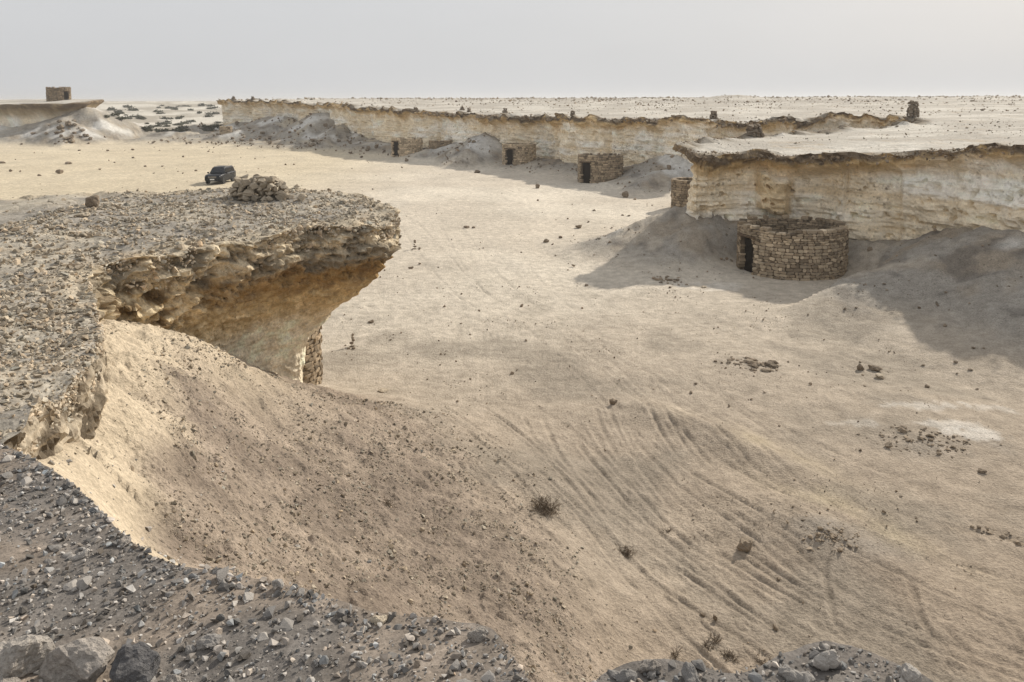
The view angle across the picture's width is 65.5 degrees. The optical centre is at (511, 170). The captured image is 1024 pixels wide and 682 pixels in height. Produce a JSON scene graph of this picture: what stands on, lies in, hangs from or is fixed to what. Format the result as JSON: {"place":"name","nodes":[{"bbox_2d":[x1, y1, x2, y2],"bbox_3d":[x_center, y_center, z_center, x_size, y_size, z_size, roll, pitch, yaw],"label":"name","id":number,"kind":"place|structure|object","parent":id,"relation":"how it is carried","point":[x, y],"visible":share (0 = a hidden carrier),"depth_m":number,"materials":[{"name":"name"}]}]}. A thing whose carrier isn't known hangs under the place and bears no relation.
{"place":"outdoors","nodes":[
{"label":"outdoors","id":0,"kind":"place"},
{"bbox_2d":[0,101,1023,681],"bbox_3d":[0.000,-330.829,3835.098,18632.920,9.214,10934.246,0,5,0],"label":"valley floor","id":1,"kind":"structure","parent":0,"point":[884,589],"depth_m":20.23,"materials":[{"name":"sand"}]},
{"bbox_2d":[0,99,103,126],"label":"mesa","id":2,"kind":"structure","parent":1,"relation":"on","point":[17,112],"depth_m":177.55,"materials":[{"name":"stone"}]},
{"bbox_2d":[46,87,71,101],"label":"square stone hut","id":3,"kind":"structure","parent":2,"relation":"on","point":[57,94],"depth_m":183.10,"materials":[{"name":"stone"}]},
{"bbox_2d":[0,187,401,458],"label":"promontory","id":4,"kind":"structure","parent":1,"relation":"on","point":[273,313],"depth_m":18.54,"materials":[{"name":"stone"}]},
{"bbox_2d":[74,212,89,216],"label":"rock","id":5,"kind":"object","parent":4,"relation":"on","point":[85,214],"visible":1,"depth_m":20.03,"materials":[{"name":"beige stone"}]},
{"bbox_2d":[85,195,99,207],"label":"rock","id":6,"kind":"object","parent":4,"relation":"on","point":[92,201],"visible":0.88,"depth_m":21.72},
{"bbox_2d":[0,184,396,435],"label":"promontory rubble","id":7,"kind":"object","parent":4,"relation":"on","point":[47,324],"visible":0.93,"depth_m":16.73,"materials":[{"name":"beige stone"}]},
{"bbox_2d":[0,189,400,459],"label":"rim blocks","id":8,"kind":"structure","parent":4,"relation":"on","point":[100,340],"depth_m":15.69,"materials":[{"name":"beige stone"}]},
{"bbox_2d":[222,174,288,201],"bbox_3d":[-7.678,0.514,24.225,1.896,0.799,1.232,0,5,0],"label":"cairn","id":9,"kind":"object","parent":4,"relation":"on","point":[244,188],"visible":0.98,"depth_m":23.86,"materials":[{"name":"beige stone"}]},
{"bbox_2d":[297,193,306,200],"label":"rock","id":10,"kind":"object","parent":4,"relation":"on","point":[301,196],"visible":1,"depth_m":23.56,"materials":[{"name":"beige stone"}]},
{"bbox_2d":[205,165,235,183],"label":"parked car","id":11,"kind":"object","parent":1,"relation":"on","point":[222,174],"visible":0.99,"depth_m":86.60,"materials":[{"name":"black paint"}]},
{"bbox_2d":[219,126,231,134],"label":"curved wall","id":12,"kind":"structure","parent":1,"relation":"on","point":[225,129],"depth_m":170.80,"materials":[{"name":"stone"}]},
{"bbox_2d":[48,385,555,671],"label":"slope stones","id":13,"kind":"object","parent":1,"relation":"on","point":[148,528],"visible":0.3,"depth_m":8.05,"materials":[{"name":"grey stone"}]},
{"bbox_2d":[302,325,322,384],"bbox_3d":[-7.681,5.896,24.608,3.598,3.063,3.587,0,5,0],"label":"stone hut","id":14,"kind":"object","parent":1,"relation":"on","point":[312,369],"visible":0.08,"depth_m":24.17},
{"bbox_2d":[57,319,632,681],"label":"talus gravel","id":15,"kind":"structure","parent":1,"relation":"on","point":[389,551],"depth_m":12.77,"materials":[{"name":"beige stone"}]},
{"bbox_2d":[345,333,354,348],"bbox_3d":[-5.893,6.232,29.087,0.348,0.522,0.646,-2,5,-24],"label":"cairn","id":16,"kind":"object","parent":1,"relation":"on","point":[352,342],"visible":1,"depth_m":29.12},
{"bbox_2d":[378,388,388,392],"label":"rock","id":17,"kind":"object","parent":1,"relation":"on","point":[383,390],"visible":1,"depth_m":23.80,"materials":[{"name":"beige stone"}]},
{"bbox_2d":[381,496,394,507],"bbox_3d":[-2.174,5.783,13.905,0.480,0.244,0.292,-4,6,-37],"label":"dry shrub","id":18,"kind":"object","parent":1,"relation":"on","point":[388,503],"visible":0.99,"depth_m":13.94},
{"bbox_2d":[391,137,422,156],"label":"stone hut","id":19,"kind":"object","parent":1,"relation":"on","point":[402,146],"visible":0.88,"depth_m":124.11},
{"bbox_2d":[394,142,397,155],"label":"door","id":20,"kind":"structure","parent":19,"relation":"in","point":[395,143],"depth_m":124.73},
{"bbox_2d":[428,140,452,148],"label":"curved wall","id":21,"kind":"structure","parent":1,"relation":"on","point":[434,144],"depth_m":122.44,"materials":[{"name":"stone"}]},
{"bbox_2d":[0,448,932,681],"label":"gravel ledge","id":22,"kind":"object","parent":1,"relation":"on","point":[43,539],"visible":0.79,"depth_m":2.45,"materials":[{"name":"gravel"}]},
{"bbox_2d":[0,454,12,462],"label":"rubble stone","id":23,"kind":"object","parent":22,"relation":"on","point":[7,458],"visible":0.77,"depth_m":3.80,"materials":[{"name":"grey stone"}]},
{"bbox_2d":[0,472,12,478],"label":"rubble stone","id":24,"kind":"object","parent":22,"relation":"on","point":[6,475],"visible":0.81,"depth_m":3.60,"materials":[{"name":"grey stone"}]},
{"bbox_2d":[0,675,20,681],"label":"rock","id":25,"kind":"object","parent":22,"relation":"on","point":[3,678],"visible":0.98,"depth_m":2.19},
{"bbox_2d":[17,473,26,479],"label":"rubble stone","id":26,"kind":"object","parent":22,"relation":"on","point":[20,476],"visible":0.63,"depth_m":3.58,"materials":[{"name":"grey stone"}]},
{"bbox_2d":[19,476,32,485],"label":"rubble stone","id":27,"kind":"object","parent":22,"relation":"on","point":[26,480],"visible":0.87,"depth_m":3.53,"materials":[{"name":"grey stone"}]},
{"bbox_2d":[0,634,55,677],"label":"boulder","id":28,"kind":"object","parent":22,"relation":"on","point":[22,656],"visible":0.82,"depth_m":2.24,"materials":[{"name":"stone"}]},
{"bbox_2d":[48,544,62,550],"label":"rubble stone","id":29,"kind":"object","parent":22,"relation":"on","point":[55,547],"visible":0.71,"depth_m":2.94,"materials":[{"name":"grey stone"}]},
{"bbox_2d":[56,498,66,505],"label":"rubble stone","id":30,"kind":"object","parent":22,"relation":"on","point":[61,501],"visible":1,"depth_m":3.30,"materials":[{"name":"grey stone"}]},
{"bbox_2d":[62,551,71,557],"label":"rubble stone","id":31,"kind":"object","parent":22,"relation":"on","point":[67,554],"visible":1,"depth_m":2.90,"materials":[{"name":"grey stone"}]},
{"bbox_2d":[63,579,76,590],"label":"rubble stone","id":32,"kind":"object","parent":22,"relation":"on","point":[70,585],"visible":0.85,"depth_m":2.69,"materials":[{"name":"grey stone"}]},
{"bbox_2d":[38,636,114,681],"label":"boulder","id":33,"kind":"object","parent":22,"relation":"on","point":[89,659],"visible":1,"depth_m":2.21,"materials":[{"name":"stone"}]},
{"bbox_2d":[72,548,89,560],"bbox_3d":[-1.564,1.396,2.890,0.059,0.043,0.038,-3,6,-33],"label":"rock","id":34,"kind":"object","parent":22,"relation":"on","point":[85,552],"visible":0.99,"depth_m":2.88,"materials":[{"name":"grey stone"}]},
{"bbox_2d":[76,576,91,589],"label":"rubble stone","id":35,"kind":"object","parent":22,"relation":"on","point":[83,583],"visible":0.88,"depth_m":2.68,"materials":[{"name":"grey stone"}]},
{"bbox_2d":[116,580,122,586],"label":"rubble stone","id":36,"kind":"object","parent":22,"relation":"on","point":[119,583],"visible":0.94,"depth_m":2.68,"materials":[{"name":"grey stone"}]},
{"bbox_2d":[117,535,130,547],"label":"rock","id":37,"kind":"object","parent":22,"relation":"on","point":[124,541],"visible":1,"depth_m":2.94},
{"bbox_2d":[109,641,160,681],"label":"boulder","id":38,"kind":"object","parent":22,"relation":"on","point":[139,661],"visible":1,"depth_m":2.21,"materials":[{"name":"grey stone"}]},
{"bbox_2d":[165,591,173,597],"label":"rubble stone","id":39,"kind":"object","parent":22,"relation":"on","point":[169,594],"visible":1,"depth_m":2.61,"materials":[{"name":"grey stone"}]},
{"bbox_2d":[159,673,180,681],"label":"rock","id":40,"kind":"object","parent":22,"relation":"on","point":[169,677],"visible":1,"depth_m":2.20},
{"bbox_2d":[170,578,181,584],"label":"rubble stone","id":41,"kind":"object","parent":22,"relation":"on","point":[177,581],"visible":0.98,"depth_m":2.68,"materials":[{"name":"grey stone"}]},
{"bbox_2d":[184,644,195,654],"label":"rock","id":42,"kind":"object","parent":22,"relation":"on","point":[190,649],"visible":0.96,"depth_m":2.33,"materials":[{"name":"grey stone"}]},
{"bbox_2d":[196,639,205,649],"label":"rubble stone","id":43,"kind":"object","parent":22,"relation":"on","point":[200,647],"visible":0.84,"depth_m":2.34,"materials":[{"name":"grey stone"}]},
{"bbox_2d":[196,633,221,647],"bbox_3d":[-0.895,1.393,2.356,0.065,0.041,0.059,3,6,27],"label":"rock","id":44,"kind":"object","parent":22,"relation":"on","point":[212,640],"visible":0.96,"depth_m":2.34,"materials":[{"name":"grey stone"}]},
{"bbox_2d":[216,566,228,583],"bbox_3d":[-0.985,1.382,2.700,0.042,0.053,0.057,7,13,-16],"label":"rubble stone","id":45,"kind":"object","parent":22,"relation":"on","point":[222,573],"visible":0.73,"depth_m":2.69,"materials":[{"name":"grey stone"}]},
{"bbox_2d":[243,592,253,602],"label":"rubble stone","id":46,"kind":"object","parent":22,"relation":"on","point":[249,596],"visible":0.99,"depth_m":2.58,"materials":[{"name":"grey stone"}]},
{"bbox_2d":[257,632,268,641],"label":"rubble stone","id":47,"kind":"object","parent":22,"relation":"on","point":[262,636],"visible":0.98,"depth_m":2.36,"materials":[{"name":"grey stone"}]},
{"bbox_2d":[262,605,275,618],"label":"rubble stone","id":48,"kind":"object","parent":22,"relation":"on","point":[268,613],"visible":0.9,"depth_m":2.48,"materials":[{"name":"grey stone"}]},
{"bbox_2d":[273,590,281,596],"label":"rubble stone","id":49,"kind":"object","parent":22,"relation":"on","point":[277,593],"visible":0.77,"depth_m":2.60,"materials":[{"name":"grey stone"}]},
{"bbox_2d":[272,579,283,590],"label":"rock","id":50,"kind":"object","parent":22,"relation":"on","point":[279,583],"visible":0.91,"depth_m":2.63,"materials":[{"name":"grey stone"}]},
{"bbox_2d":[279,617,293,631],"bbox_3d":[-0.688,1.390,2.421,0.046,0.038,0.060,-1,5,-7],"label":"rubble stone","id":51,"kind":"object","parent":22,"relation":"on","point":[286,624],"visible":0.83,"depth_m":2.42,"materials":[{"name":"grey stone"}]},
{"bbox_2d":[296,588,304,597],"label":"rubble stone","id":52,"kind":"object","parent":22,"relation":"on","point":[301,591],"visible":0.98,"depth_m":2.59,"materials":[{"name":"grey stone"}]},
{"bbox_2d":[336,608,347,617],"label":"rubble stone","id":53,"kind":"object","parent":22,"relation":"on","point":[341,612],"visible":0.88,"depth_m":2.46,"materials":[{"name":"grey stone"}]},
{"bbox_2d":[356,661,367,667],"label":"rubble stone","id":54,"kind":"object","parent":22,"relation":"on","point":[363,665],"visible":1,"depth_m":2.20,"materials":[{"name":"grey stone"}]},
{"bbox_2d":[369,615,387,624],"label":"rock","id":55,"kind":"object","parent":22,"relation":"on","point":[376,619],"visible":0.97,"depth_m":2.43,"materials":[{"name":"beige stone"}]},
{"bbox_2d":[394,624,401,629],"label":"rubble stone","id":56,"kind":"object","parent":22,"relation":"on","point":[397,626],"visible":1,"depth_m":2.40,"materials":[{"name":"grey stone"}]},
{"bbox_2d":[0,444,897,681],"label":"ledge rim stones","id":57,"kind":"object","parent":22,"relation":"on","point":[754,676],"visible":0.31,"depth_m":2.63,"materials":[{"name":"grey stone"}]},
{"bbox_2d":[0,443,905,681],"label":"ledge gravel","id":58,"kind":"structure","parent":22,"relation":"on","point":[410,635],"depth_m":2.48,"materials":[{"name":"gravel"}]},
{"bbox_2d":[449,659,460,670],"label":"rubble stone","id":59,"kind":"object","parent":22,"relation":"on","point":[455,666],"visible":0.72,"depth_m":2.16,"materials":[{"name":"grey stone"}]},
{"bbox_2d":[454,627,460,634],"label":"rubble stone","id":60,"kind":"object","parent":22,"relation":"on","point":[457,630],"visible":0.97,"depth_m":2.35,"materials":[{"name":"grey stone"}]},
{"bbox_2d":[456,679,471,681],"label":"rubble stone","id":61,"kind":"object","parent":22,"relation":"on","point":[463,680],"visible":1,"depth_m":2.09,"materials":[{"name":"grey stone"}]},
{"bbox_2d":[467,626,485,642],"bbox_3d":[-0.103,1.355,2.319,0.056,0.044,0.043,-1,5,-7],"label":"rock","id":62,"kind":"object","parent":22,"relation":"on","point":[477,634],"visible":1,"depth_m":2.31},
{"bbox_2d":[480,670,495,681],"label":"rubble stone","id":63,"kind":"object","parent":22,"relation":"on","point":[488,675],"visible":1,"depth_m":2.12,"materials":[{"name":"grey stone"}]},
{"bbox_2d":[607,669,615,679],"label":"rubble stone","id":64,"kind":"object","parent":22,"relation":"on","point":[609,671],"visible":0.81,"depth_m":2.12,"materials":[{"name":"grey stone"}]},
{"bbox_2d":[611,669,636,681],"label":"rock","id":65,"kind":"object","parent":22,"relation":"on","point":[624,675],"visible":0.98,"depth_m":2.08,"materials":[{"name":"grey stone"}]},
{"bbox_2d":[639,659,661,673],"bbox_3d":[0.369,1.329,2.128,0.067,0.044,0.039,-3,6,-28],"label":"rock","id":66,"kind":"object","parent":22,"relation":"on","point":[647,666],"visible":0.98,"depth_m":2.12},
{"bbox_2d":[646,670,655,678],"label":"rubble stone","id":67,"kind":"object","parent":22,"relation":"on","point":[650,674],"visible":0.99,"depth_m":2.11,"materials":[{"name":"grey stone"}]},
{"bbox_2d":[668,660,676,668],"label":"rubble stone","id":68,"kind":"object","parent":22,"relation":"on","point":[672,664],"visible":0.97,"depth_m":2.15,"materials":[{"name":"grey stone"}]},
{"bbox_2d":[681,661,699,681],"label":"rock","id":69,"kind":"object","parent":22,"relation":"on","point":[689,673],"visible":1,"depth_m":2.09,"materials":[{"name":"grey stone"}]},
{"bbox_2d":[691,659,705,671],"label":"rubble stone","id":70,"kind":"object","parent":22,"relation":"on","point":[698,664],"visible":0.89,"depth_m":2.14,"materials":[{"name":"grey stone"}]},
{"bbox_2d":[778,664,803,681],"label":"rock","id":71,"kind":"object","parent":22,"relation":"on","point":[786,672],"visible":1,"depth_m":2.10,"materials":[{"name":"grey stone"}]},
{"bbox_2d":[801,671,815,681],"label":"rubble stone","id":72,"kind":"object","parent":22,"relation":"on","point":[807,675],"visible":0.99,"depth_m":2.09,"materials":[{"name":"grey stone"}]},
{"bbox_2d":[809,650,819,659],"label":"rubble stone","id":73,"kind":"object","parent":22,"relation":"on","point":[813,654],"visible":0.47,"depth_m":2.20,"materials":[{"name":"grey stone"}]},
{"bbox_2d":[819,643,829,648],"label":"rubble stone","id":74,"kind":"object","parent":22,"relation":"on","point":[826,646],"visible":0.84,"depth_m":2.25,"materials":[{"name":"grey stone"}]},
{"bbox_2d":[813,649,840,670],"bbox_3d":[0.852,1.329,2.152,0.076,0.066,0.042,-2,5,-20],"label":"rock","id":75,"kind":"object","parent":22,"relation":"on","point":[826,660],"visible":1,"depth_m":2.14,"materials":[{"name":"grey stone"}]},
{"bbox_2d":[862,677,872,681],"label":"rubble stone","id":76,"kind":"object","parent":22,"relation":"on","point":[867,679],"visible":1,"depth_m":2.09,"materials":[{"name":"grey stone"}]},
{"bbox_2d":[898,663,921,681],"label":"rock","id":77,"kind":"object","parent":22,"relation":"on","point":[908,672],"visible":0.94,"depth_m":2.08,"materials":[{"name":"grey stone"}]},
{"bbox_2d":[15,118,1020,679],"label":"valley pebbles","id":78,"kind":"object","parent":1,"relation":"on","point":[869,248],"visible":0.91,"depth_m":26.38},
{"bbox_2d":[502,143,535,164],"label":"stone hut","id":79,"kind":"object","parent":1,"relation":"on","point":[517,153],"visible":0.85,"depth_m":104.40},
{"bbox_2d":[507,149,512,164],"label":"door","id":80,"kind":"structure","parent":79,"relation":"in","point":[509,152],"depth_m":104.77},
{"bbox_2d":[527,489,568,516],"bbox_3d":[0.655,6.885,16.257,0.930,0.429,0.944,1,5,12],"label":"dry shrub","id":81,"kind":"object","parent":1,"relation":"on","point":[547,510],"visible":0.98,"depth_m":16.36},
{"bbox_2d":[148,112,1022,308],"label":"cliff scree","id":82,"kind":"structure","parent":1,"relation":"on","point":[368,149],"depth_m":144.77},
{"bbox_2d":[577,153,623,182],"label":"stone hut","id":83,"kind":"object","parent":1,"relation":"on","point":[599,168],"visible":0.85,"depth_m":86.23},
{"bbox_2d":[583,163,589,182],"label":"door","id":84,"kind":"structure","parent":83,"relation":"in","point":[586,166],"depth_m":86.97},
{"bbox_2d":[609,398,616,404],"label":"rock","id":85,"kind":"object","parent":1,"relation":"on","point":[613,401],"visible":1,"depth_m":23.50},
{"bbox_2d":[216,95,1023,240],"bbox_3d":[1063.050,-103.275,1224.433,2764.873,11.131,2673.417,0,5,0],"label":"plateau","id":86,"kind":"structure","parent":1,"relation":"on","point":[862,197],"depth_m":56.36,"materials":[{"name":"stone"}]},
{"bbox_2d":[241,94,1022,156],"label":"plateau rubble","id":87,"kind":"object","parent":86,"relation":"on","point":[599,99],"visible":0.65,"depth_m":181.22,"materials":[{"name":"stone"}]},
{"bbox_2d":[709,110,718,118],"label":"stone marker","id":88,"kind":"object","parent":86,"relation":"on","point":[713,114],"visible":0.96,"depth_m":91.53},
{"bbox_2d":[422,111,1021,165],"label":"plateau rim blocks","id":89,"kind":"structure","parent":86,"relation":"on","point":[722,126],"depth_m":46.66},
{"bbox_2d":[745,123,764,137],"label":"stone marker","id":90,"kind":"object","parent":86,"relation":"on","point":[754,130],"visible":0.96,"depth_m":57.75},
{"bbox_2d":[622,114,1022,155],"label":"headland rubble","id":91,"kind":"object","parent":86,"relation":"on","point":[875,134],"visible":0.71,"depth_m":62.62,"materials":[{"name":"beige stone"}]},
{"bbox_2d":[906,100,919,116],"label":"wall stub","id":92,"kind":"object","parent":86,"relation":"on","point":[912,110],"depth_m":81.95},
{"bbox_2d":[613,543,636,558],"bbox_3d":[2.212,7.509,15.725,0.531,0.314,0.463,2,5,21],"label":"dry shrub","id":93,"kind":"object","parent":1,"relation":"on","point":[626,553],"visible":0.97,"depth_m":15.69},
{"bbox_2d":[622,191,628,197],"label":"rock","id":94,"kind":"object","parent":1,"relation":"on","point":[625,194],"visible":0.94,"depth_m":74.14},
{"bbox_2d":[652,275,687,284],"bbox_3d":[7.843,5.483,39.833,1.670,0.241,1.750,0,5,0],"label":"stone heap","id":95,"kind":"object","parent":1,"relation":"on","point":[666,279],"visible":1,"depth_m":39.80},
{"bbox_2d":[671,646,683,659],"bbox_3d":[2.678,7.811,12.959,0.238,0.243,0.363,1,5,14],"label":"dry shrub","id":96,"kind":"object","parent":1,"relation":"on","point":[673,655],"visible":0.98,"depth_m":12.93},
{"bbox_2d":[670,177,691,207],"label":"stone hut","id":97,"kind":"object","parent":1,"relation":"on","point":[680,188],"visible":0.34,"depth_m":65.37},
{"bbox_2d":[696,639,714,651],"bbox_3d":[3.238,7.889,13.196,0.246,0.178,0.299,-4,7,-41],"label":"dry shrub","id":98,"kind":"object","parent":1,"relation":"on","point":[705,643],"visible":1,"depth_m":13.22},
{"bbox_2d":[707,629,722,648],"bbox_3d":[3.381,7.873,13.376,0.263,0.226,0.397,-2,6,-26],"label":"dry shrub","id":99,"kind":"object","parent":1,"relation":"on","point":[717,639],"visible":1,"depth_m":13.36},
{"bbox_2d":[720,648,739,662],"bbox_3d":[3.573,7.927,13.023,0.366,0.215,0.319,0,5,0],"label":"dry shrub","id":100,"kind":"object","parent":1,"relation":"on","point":[728,655],"visible":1,"depth_m":13.02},
{"bbox_2d":[737,536,752,551],"bbox_3d":[4.683,7.540,15.984,0.254,0.278,0.387,4,6,38],"label":"rock","id":101,"kind":"object","parent":1,"relation":"on","point":[745,544],"visible":1,"depth_m":15.89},
{"bbox_2d":[714,356,780,371],"bbox_3d":[8.018,6.603,27.192,2.163,0.216,1.486,2,5,24],"label":"stone heap","id":102,"kind":"object","parent":1,"relation":"on","point":[754,363],"visible":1,"depth_m":27.09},
{"bbox_2d":[754,648,769,664],"bbox_3d":[4.064,7.899,12.817,0.285,0.194,0.378,-4,6,-39],"label":"dry shrub","id":103,"kind":"object","parent":1,"relation":"on","point":[764,660],"visible":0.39,"depth_m":12.86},
{"bbox_2d":[736,215,848,280],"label":"stone hut","id":104,"kind":"object","parent":1,"relation":"on","point":[803,248],"visible":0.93,"depth_m":40.53,"materials":[{"name":"stone"}]},
{"bbox_2d":[744,237,752,271],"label":"door","id":105,"kind":"structure","parent":104,"relation":"in","point":[748,267],"depth_m":42.27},
{"bbox_2d":[797,519,877,552],"bbox_3d":[6.509,7.393,15.954,1.587,0.253,1.003,1,5,16],"label":"stone heap","id":106,"kind":"object","parent":1,"relation":"on","point":[831,536],"visible":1,"depth_m":15.94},
{"bbox_2d":[868,365,882,370],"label":"rock","id":107,"kind":"object","parent":1,"relation":"on","point":[874,368],"visible":1,"depth_m":26.86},
{"bbox_2d":[875,373,884,378],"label":"rock","id":108,"kind":"object","parent":1,"relation":"on","point":[879,376],"visible":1,"depth_m":25.97,"materials":[{"name":"beige stone"}]},
{"bbox_2d":[866,424,1001,457],"bbox_3d":[11.030,7.102,20.866,3.068,0.226,1.878,3,6,33],"label":"stone ring","id":109,"kind":"object","parent":1,"relation":"on","point":[902,428],"visible":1,"depth_m":21.00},
{"bbox_2d":[970,525,1009,534],"bbox_3d":[10.124,7.611,16.884,0.765,0.120,0.390,0,5,0],"label":"stone heap","id":110,"kind":"object","parent":1,"relation":"on","point":[978,526],"visible":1,"depth_m":16.85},
{"bbox_2d":[999,534,1023,545],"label":"stone heap","id":111,"kind":"object","parent":1,"relation":"on","point":[1016,542],"visible":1,"depth_m":16.50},
{"bbox_2d":[0,0,1023,100],"label":"sky","id":112,"kind":"structure","parent":0,"point":[107,50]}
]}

